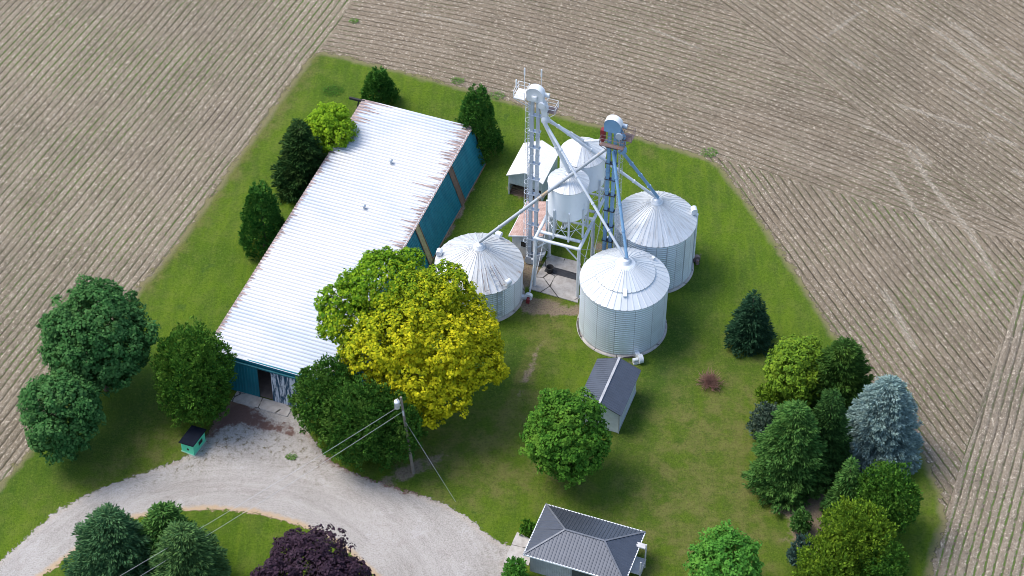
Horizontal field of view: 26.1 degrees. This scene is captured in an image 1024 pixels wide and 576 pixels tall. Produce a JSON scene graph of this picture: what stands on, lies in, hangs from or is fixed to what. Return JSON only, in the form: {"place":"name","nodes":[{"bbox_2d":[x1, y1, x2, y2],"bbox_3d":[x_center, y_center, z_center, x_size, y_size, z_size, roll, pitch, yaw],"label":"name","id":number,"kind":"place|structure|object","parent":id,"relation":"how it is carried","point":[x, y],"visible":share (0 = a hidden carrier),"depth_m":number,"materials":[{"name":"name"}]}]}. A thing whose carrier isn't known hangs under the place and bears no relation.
{"place":"outdoors","nodes":[
{"label":"outdoors","id":0,"kind":"place"},
{"bbox_2d":[0,400,509,575],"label":"driveway","id":1,"kind":"structure","parent":0,"point":[238,458],"depth_m":197.73,"materials":[{"name":"grey gravel"}]},
{"bbox_2d":[178,425,206,455],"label":"play hut","id":2,"kind":"object","parent":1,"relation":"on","point":[192,441],"visible":1,"depth_m":201.54,"materials":[{"name":"green paint"}]},
{"bbox_2d":[285,453,296,459],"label":"weed clump","id":3,"kind":"object","parent":1,"relation":"on","point":[291,457],"visible":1,"depth_m":201.42,"materials":[{"name":"green plant"}]},
{"bbox_2d":[450,76,464,83],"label":"weed clump","id":4,"kind":"object","parent":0,"point":[458,80],"visible":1,"depth_m":239.60,"materials":[{"name":"green plant"}]},
{"bbox_2d":[0,51,947,575],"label":"lawn","id":5,"kind":"structure","parent":0,"point":[668,479],"depth_m":207.33,"materials":[{"name":"green plant"}]},
{"bbox_2d":[16,367,106,465],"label":"maple tree","id":6,"kind":"object","parent":5,"relation":"on","point":[83,412],"visible":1,"depth_m":195.39,"materials":[{"name":"green plant"}]},
{"bbox_2d":[35,274,160,397],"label":"maple tree","id":7,"kind":"object","parent":5,"relation":"on","point":[78,333],"visible":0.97,"depth_m":199.11,"materials":[{"name":"green plant"}]},
{"bbox_2d":[59,501,156,575],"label":"pine tree","id":8,"kind":"object","parent":5,"relation":"on","point":[109,539],"visible":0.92,"depth_m":186.38,"materials":[{"name":"green plant"}]},
{"bbox_2d":[137,500,192,573],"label":"pine tree","id":9,"kind":"object","parent":5,"relation":"on","point":[160,517],"visible":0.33,"depth_m":187.77,"materials":[{"name":"green plant"}]},
{"bbox_2d":[148,519,231,575],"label":"pine tree","id":10,"kind":"object","parent":5,"relation":"on","point":[193,551],"visible":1,"depth_m":184.25,"materials":[{"name":"green plant"}]},
{"bbox_2d":[149,315,237,427],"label":"cedar tree","id":11,"kind":"object","parent":5,"relation":"on","point":[191,367],"visible":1,"depth_m":199.89,"materials":[{"name":"green plant"}]},
{"bbox_2d":[237,179,284,259],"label":"cedar tree","id":12,"kind":"object","parent":5,"relation":"on","point":[258,200],"visible":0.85,"depth_m":217.40,"materials":[{"name":"green plant"}]},
{"bbox_2d":[269,118,327,203],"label":"spruce tree","id":13,"kind":"object","parent":5,"relation":"on","point":[299,163],"visible":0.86,"depth_m":223.28,"materials":[{"name":"green plant"}]},
{"bbox_2d":[249,524,375,575],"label":"purple tree","id":14,"kind":"object","parent":5,"relation":"on","point":[318,555],"visible":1,"depth_m":183.22,"materials":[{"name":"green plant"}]},
{"bbox_2d":[287,352,364,441],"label":"cedar tree","id":15,"kind":"object","parent":5,"relation":"on","point":[315,391],"visible":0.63,"depth_m":198.54,"materials":[{"name":"green plant"}]},
{"bbox_2d":[304,101,359,157],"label":"lime tree","id":16,"kind":"object","parent":5,"relation":"on","point":[327,120],"visible":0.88,"depth_m":223.94,"materials":[{"name":"green plant"}]},
{"bbox_2d":[323,84,343,95],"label":"weed clump","id":17,"kind":"object","parent":5,"relation":"on","point":[332,91],"visible":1,"depth_m":238.24,"materials":[{"name":"green plant"}]},
{"bbox_2d":[216,96,485,416],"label":"machine shed","id":18,"kind":"structure","parent":5,"relation":"on","point":[395,178],"depth_m":216.96,"materials":[{"name":"white paint"}]},
{"bbox_2d":[225,363,259,396],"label":"sliding door","id":19,"kind":"structure","parent":18,"relation":"in","point":[247,381],"depth_m":205.69,"materials":[{"name":"teal metal"}]},
{"bbox_2d":[271,373,296,407],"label":"sliding door","id":20,"kind":"structure","parent":18,"relation":"in","point":[281,385],"depth_m":204.54,"materials":[{"name":"white paint"}]},
{"bbox_2d":[318,374,397,471],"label":"cedar tree","id":21,"kind":"object","parent":5,"relation":"on","point":[345,428],"visible":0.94,"depth_m":195.90,"materials":[{"name":"green plant"}]},
{"bbox_2d":[359,66,401,104],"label":"cedar tree","id":22,"kind":"object","parent":5,"relation":"on","point":[380,83],"visible":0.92,"depth_m":234.69,"materials":[{"name":"green plant"}]},
{"bbox_2d":[355,385,427,472],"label":"cedar tree","id":23,"kind":"object","parent":5,"relation":"on","point":[391,447],"visible":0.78,"depth_m":196.55,"materials":[{"name":"green plant"}]},
{"bbox_2d":[394,396,414,473],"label":"utility pole","id":24,"kind":"object","parent":5,"relation":"on","point":[397,402],"visible":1,"depth_m":195.13,"materials":[{"name":"grey wood"}]},
{"bbox_2d":[120,405,400,575],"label":"power line","id":25,"kind":"object","parent":24,"relation":"attached to","point":[271,485],"visible":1,"depth_m":188.60,"materials":[{"name":"metal"}]},
{"bbox_2d":[141,412,401,575],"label":"power line","id":26,"kind":"object","parent":24,"relation":"attached to","point":[285,486],"visible":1,"depth_m":189.24,"materials":[{"name":"metal"}]},
{"bbox_2d":[313,245,510,429],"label":"maple tree","id":27,"kind":"object","parent":5,"relation":"on","point":[441,294],"visible":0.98,"depth_m":198.41,"materials":[{"name":"yellow plant"}]},
{"bbox_2d":[454,82,504,166],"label":"cedar tree","id":28,"kind":"object","parent":5,"relation":"on","point":[474,114],"visible":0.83,"depth_m":227.25,"materials":[{"name":"green plant"}]},
{"bbox_2d":[434,231,524,321],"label":"grain bin","id":29,"kind":"object","parent":5,"relation":"on","point":[493,265],"visible":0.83,"depth_m":212.65,"materials":[{"name":"metal"}]},
{"bbox_2d":[488,90,503,99],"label":"weed clump","id":30,"kind":"object","parent":5,"relation":"on","point":[496,97],"visible":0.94,"depth_m":237.83,"materials":[{"name":"green plant"}]},
{"bbox_2d":[501,556,529,575],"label":"shrub","id":31,"kind":"object","parent":5,"relation":"on","point":[515,569],"visible":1,"depth_m":190.22,"materials":[{"name":"green plant"}]},
{"bbox_2d":[521,292,532,303],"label":"aeration fan","id":32,"kind":"object","parent":5,"relation":"on","point":[527,296],"visible":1,"depth_m":215.65},
{"bbox_2d":[519,518,535,536],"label":"shrub","id":33,"kind":"object","parent":5,"relation":"on","point":[527,527],"visible":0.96,"depth_m":195.16,"materials":[{"name":"green plant"}]},
{"bbox_2d":[506,140,557,200],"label":"open shed","id":34,"kind":"structure","parent":5,"relation":"on","point":[548,157],"depth_m":225.69,"materials":[{"name":"beige metal"}]},
{"bbox_2d":[511,185,534,195],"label":"lumber stack","id":35,"kind":"object","parent":34,"relation":"on","point":[518,189],"visible":0.58,"depth_m":227.00,"materials":[{"name":"brown wood"}]},
{"bbox_2d":[508,201,556,260],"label":"control room","id":36,"kind":"object","parent":5,"relation":"on","point":[516,233],"visible":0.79,"depth_m":219.48,"materials":[{"name":"pink"}]},
{"bbox_2d":[520,240,526,247],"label":"window","id":37,"kind":"structure","parent":36,"relation":"in","point":[522,243],"depth_m":219.12,"materials":[{"name":"black glass"}]},
{"bbox_2d":[513,68,558,265],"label":"bucket elevator","id":38,"kind":"object","parent":5,"relation":"on","point":[532,94],"visible":0.98,"depth_m":208.38,"materials":[{"name":"metal"}]},
{"bbox_2d":[543,122,570,172],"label":"grain spout","id":39,"kind":"object","parent":38,"relation":"attached to","point":[562,158],"visible":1,"depth_m":207.37,"materials":[{"name":"white metal"}]},
{"bbox_2d":[549,122,583,141],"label":"grain spout","id":40,"kind":"object","parent":38,"relation":"attached to","point":[577,136],"visible":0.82,"depth_m":209.96,"materials":[{"name":"white metal"}]},
{"bbox_2d":[548,128,624,257],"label":"grain spout","id":41,"kind":"object","parent":38,"relation":"attached to","point":[586,193],"visible":1,"depth_m":206.64,"materials":[{"name":"white metal"}]},
{"bbox_2d":[550,119,654,197],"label":"grain spout","id":42,"kind":"object","parent":38,"relation":"attached to","point":[591,150],"visible":0.92,"depth_m":209.06,"materials":[{"name":"white metal"}]},
{"bbox_2d":[529,255,580,302],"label":"concrete pad","id":43,"kind":"object","parent":5,"relation":"on","point":[558,286],"visible":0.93,"depth_m":217.77,"materials":[{"name":"grey concrete"}]},
{"bbox_2d":[544,267,575,279],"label":"floor grate","id":44,"kind":"object","parent":43,"relation":"on","point":[564,273],"visible":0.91,"depth_m":218.56,"materials":[{"name":"metal"}]},
{"bbox_2d":[546,264,553,273],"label":"drum","id":45,"kind":"object","parent":44,"relation":"on","point":[549,268],"visible":1,"depth_m":218.43,"materials":[{"name":"black metal"}]},
{"bbox_2d":[518,386,612,489],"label":"round tree","id":46,"kind":"object","parent":5,"relation":"on","point":[566,406],"visible":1,"depth_m":194.24,"materials":[{"name":"green plant"}]},
{"bbox_2d":[533,188,609,298],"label":"loading frame","id":47,"kind":"object","parent":5,"relation":"on","point":[566,246],"visible":0.52,"depth_m":214.38,"materials":[{"name":"white metal"}]},
{"bbox_2d":[529,241,536,291],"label":"auger tube","id":48,"kind":"object","parent":47,"relation":"attached to","point":[533,267],"visible":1,"depth_m":215.10,"materials":[{"name":"white metal"}]},
{"bbox_2d":[545,167,589,241],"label":"hopper bin","id":49,"kind":"object","parent":47,"relation":"on","point":[567,203],"visible":0.98,"depth_m":209.58,"materials":[{"name":"white metal"}]},
{"bbox_2d":[560,137,606,209],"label":"hopper bin","id":50,"kind":"object","parent":47,"relation":"on","point":[577,154],"visible":0.46,"depth_m":211.88,"materials":[{"name":"white metal"}]},
{"bbox_2d":[582,357,640,433],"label":"garden shed","id":51,"kind":"structure","parent":5,"relation":"on","point":[611,384],"depth_m":203.83,"materials":[{"name":"grey metal"}]},
{"bbox_2d":[599,115,635,249],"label":"bucket elevator","id":52,"kind":"object","parent":5,"relation":"on","point":[615,124],"visible":0.75,"depth_m":206.52,"materials":[{"name":"grey metal"}]},
{"bbox_2d":[478,147,606,242],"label":"grain spout","id":53,"kind":"object","parent":52,"relation":"attached to","point":[542,195],"visible":1,"depth_m":208.99,"materials":[{"name":"silver metal"}]},
{"bbox_2d":[584,139,607,142],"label":"grain spout","id":54,"kind":"object","parent":52,"relation":"attached to","point":[593,140],"visible":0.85,"depth_m":208.76,"materials":[{"name":"white metal"}]},
{"bbox_2d":[611,151,627,257],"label":"grain spout","id":55,"kind":"object","parent":52,"relation":"attached to","point":[623,231],"visible":1,"depth_m":206.46,"materials":[{"name":"blue metal"}]},
{"bbox_2d":[623,154,658,198],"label":"grain spout","id":56,"kind":"object","parent":52,"relation":"attached to","point":[640,174],"visible":1,"depth_m":209.39,"materials":[{"name":"blue metal"}]},
{"bbox_2d":[576,247,669,357],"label":"grain bin","id":57,"kind":"object","parent":5,"relation":"on","point":[622,308],"visible":1,"depth_m":208.30,"materials":[{"name":"metal"}]},
{"bbox_2d":[632,351,643,364],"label":"aeration fan","id":58,"kind":"object","parent":5,"relation":"on","point":[639,359],"visible":1,"depth_m":209.72},
{"bbox_2d":[613,191,698,292],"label":"grain bin","id":59,"kind":"object","parent":5,"relation":"on","point":[662,228],"visible":0.82,"depth_m":213.64,"materials":[{"name":"metal"}]},
{"bbox_2d":[693,254,699,264],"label":"aeration fan","id":60,"kind":"object","parent":5,"relation":"on","point":[696,259],"visible":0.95,"depth_m":219.64},
{"bbox_2d":[700,147,717,156],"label":"weed clump","id":61,"kind":"object","parent":5,"relation":"on","point":[710,151],"visible":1,"depth_m":231.55,"materials":[{"name":"green plant"}]},
{"bbox_2d":[695,367,726,391],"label":"dead shrub","id":62,"kind":"object","parent":5,"relation":"on","point":[710,380],"visible":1,"depth_m":207.81,"materials":[{"name":"brown plant"}]},
{"bbox_2d":[682,519,764,575],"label":"broadleaf tree","id":63,"kind":"object","parent":5,"relation":"on","point":[728,562],"visible":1,"depth_m":185.98,"materials":[{"name":"green plant"}]},
{"bbox_2d":[723,289,776,357],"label":"spruce tree","id":64,"kind":"object","parent":5,"relation":"on","point":[749,330],"visible":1,"depth_m":209.63,"materials":[{"name":"green plant"}]},
{"bbox_2d":[745,400,781,438],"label":"shrub","id":65,"kind":"object","parent":5,"relation":"on","point":[764,417],"visible":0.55,"depth_m":201.64,"materials":[{"name":"green plant"}]},
{"bbox_2d":[752,382,788,409],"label":"shrub","id":66,"kind":"object","parent":5,"relation":"on","point":[767,393],"visible":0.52,"depth_m":205.08,"materials":[{"name":"green plant"}]},
{"bbox_2d":[740,398,834,514],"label":"spruce tree","id":67,"kind":"object","parent":5,"relation":"on","point":[789,449],"visible":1,"depth_m":195.48,"materials":[{"name":"green plant"}]},
{"bbox_2d":[762,333,823,405],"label":"broadleaf tree","id":68,"kind":"object","parent":5,"relation":"on","point":[786,357],"visible":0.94,"depth_m":201.32,"materials":[{"name":"green plant"}]},
{"bbox_2d":[785,532,813,565],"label":"shrub","id":69,"kind":"object","parent":5,"relation":"on","point":[791,555],"visible":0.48,"depth_m":191.47,"materials":[{"name":"green plant"}]},
{"bbox_2d":[789,505,813,534],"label":"shrub","id":70,"kind":"object","parent":5,"relation":"on","point":[799,519],"visible":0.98,"depth_m":194.60,"materials":[{"name":"green plant"}]},
{"bbox_2d":[792,533,863,575],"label":"cedar tree","id":71,"kind":"object","parent":5,"relation":"on","point":[814,563],"visible":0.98,"depth_m":187.11,"materials":[{"name":"green plant"}]},
{"bbox_2d":[812,388,852,495],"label":"spruce tree","id":72,"kind":"object","parent":5,"relation":"on","point":[830,411],"visible":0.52,"depth_m":195.45,"materials":[{"name":"green plant"}]},
{"bbox_2d":[805,336,875,411],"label":"broadleaf tree","id":73,"kind":"object","parent":5,"relation":"on","point":[845,369],"visible":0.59,"depth_m":200.34,"materials":[{"name":"green plant"}]},
{"bbox_2d":[819,456,861,518],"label":"spruce tree","id":74,"kind":"object","parent":5,"relation":"on","point":[846,481],"visible":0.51,"depth_m":193.94,"materials":[{"name":"green plant"}]},
{"bbox_2d":[816,495,899,574],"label":"cedar tree","id":75,"kind":"object","parent":5,"relation":"on","point":[857,525],"visible":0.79,"depth_m":187.89,"materials":[{"name":"green plant"}]},
{"bbox_2d":[854,533,910,575],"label":"cedar tree","id":76,"kind":"object","parent":5,"relation":"on","point":[893,566],"visible":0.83,"depth_m":187.22,"materials":[{"name":"green plant"}]},
{"bbox_2d":[845,373,924,477],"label":"blue spruce","id":77,"kind":"object","parent":5,"relation":"on","point":[883,423],"visible":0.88,"depth_m":197.54,"materials":[{"name":"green plant"}]},
{"bbox_2d":[853,459,923,541],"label":"cedar tree","id":78,"kind":"object","parent":5,"relation":"on","point":[892,490],"visible":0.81,"depth_m":191.10,"materials":[{"name":"green plant"}]},
{"bbox_2d":[0,0,1023,480],"bbox_3d":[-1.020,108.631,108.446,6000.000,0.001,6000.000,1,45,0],"label":"ground","id":79,"kind":"structure","parent":0,"point":[128,128],"depth_m":234.04,"materials":[{"name":"brown soil"}]},
{"bbox_2d":[503,532,529,565],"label":"path","id":80,"kind":"structure","parent":0,"point":[518,545],"depth_m":194.20,"materials":[{"name":"concrete"}]},
{"bbox_2d":[523,503,646,575],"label":"garage","id":81,"kind":"structure","parent":0,"point":[563,542],"depth_m":190.69,"materials":[{"name":"grey metal"}]},
{"bbox_2d":[572,570,592,575],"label":"door","id":82,"kind":"structure","parent":81,"relation":"in","point":[574,573],"depth_m":190.21,"materials":[{"name":"grey"}]},
{"bbox_2d":[320,0,1023,241],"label":"crop field","id":83,"kind":"structure","parent":0,"point":[733,88],"depth_m":240.38,"materials":[{"name":"brown soil"}]},
{"bbox_2d":[709,155,1023,512],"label":"crop field","id":84,"kind":"structure","parent":0,"point":[951,296],"depth_m":217.70,"materials":[{"name":"brown soil"}]},
{"bbox_2d":[718,0,1023,228],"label":"crop field","id":85,"kind":"structure","parent":0,"point":[890,77],"depth_m":241.54,"materials":[{"name":"brown soil"}]},
{"bbox_2d":[425,2,1020,348],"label":"straw","id":86,"kind":"object","parent":85,"relation":"on","point":[907,144],"visible":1,"depth_m":235.07,"materials":[{"name":"beige plant"}]},
{"bbox_2d":[931,278,1023,575],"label":"crop field","id":87,"kind":"structure","parent":0,"point":[984,529],"depth_m":199.59,"materials":[{"name":"brown soil"}]}
]}

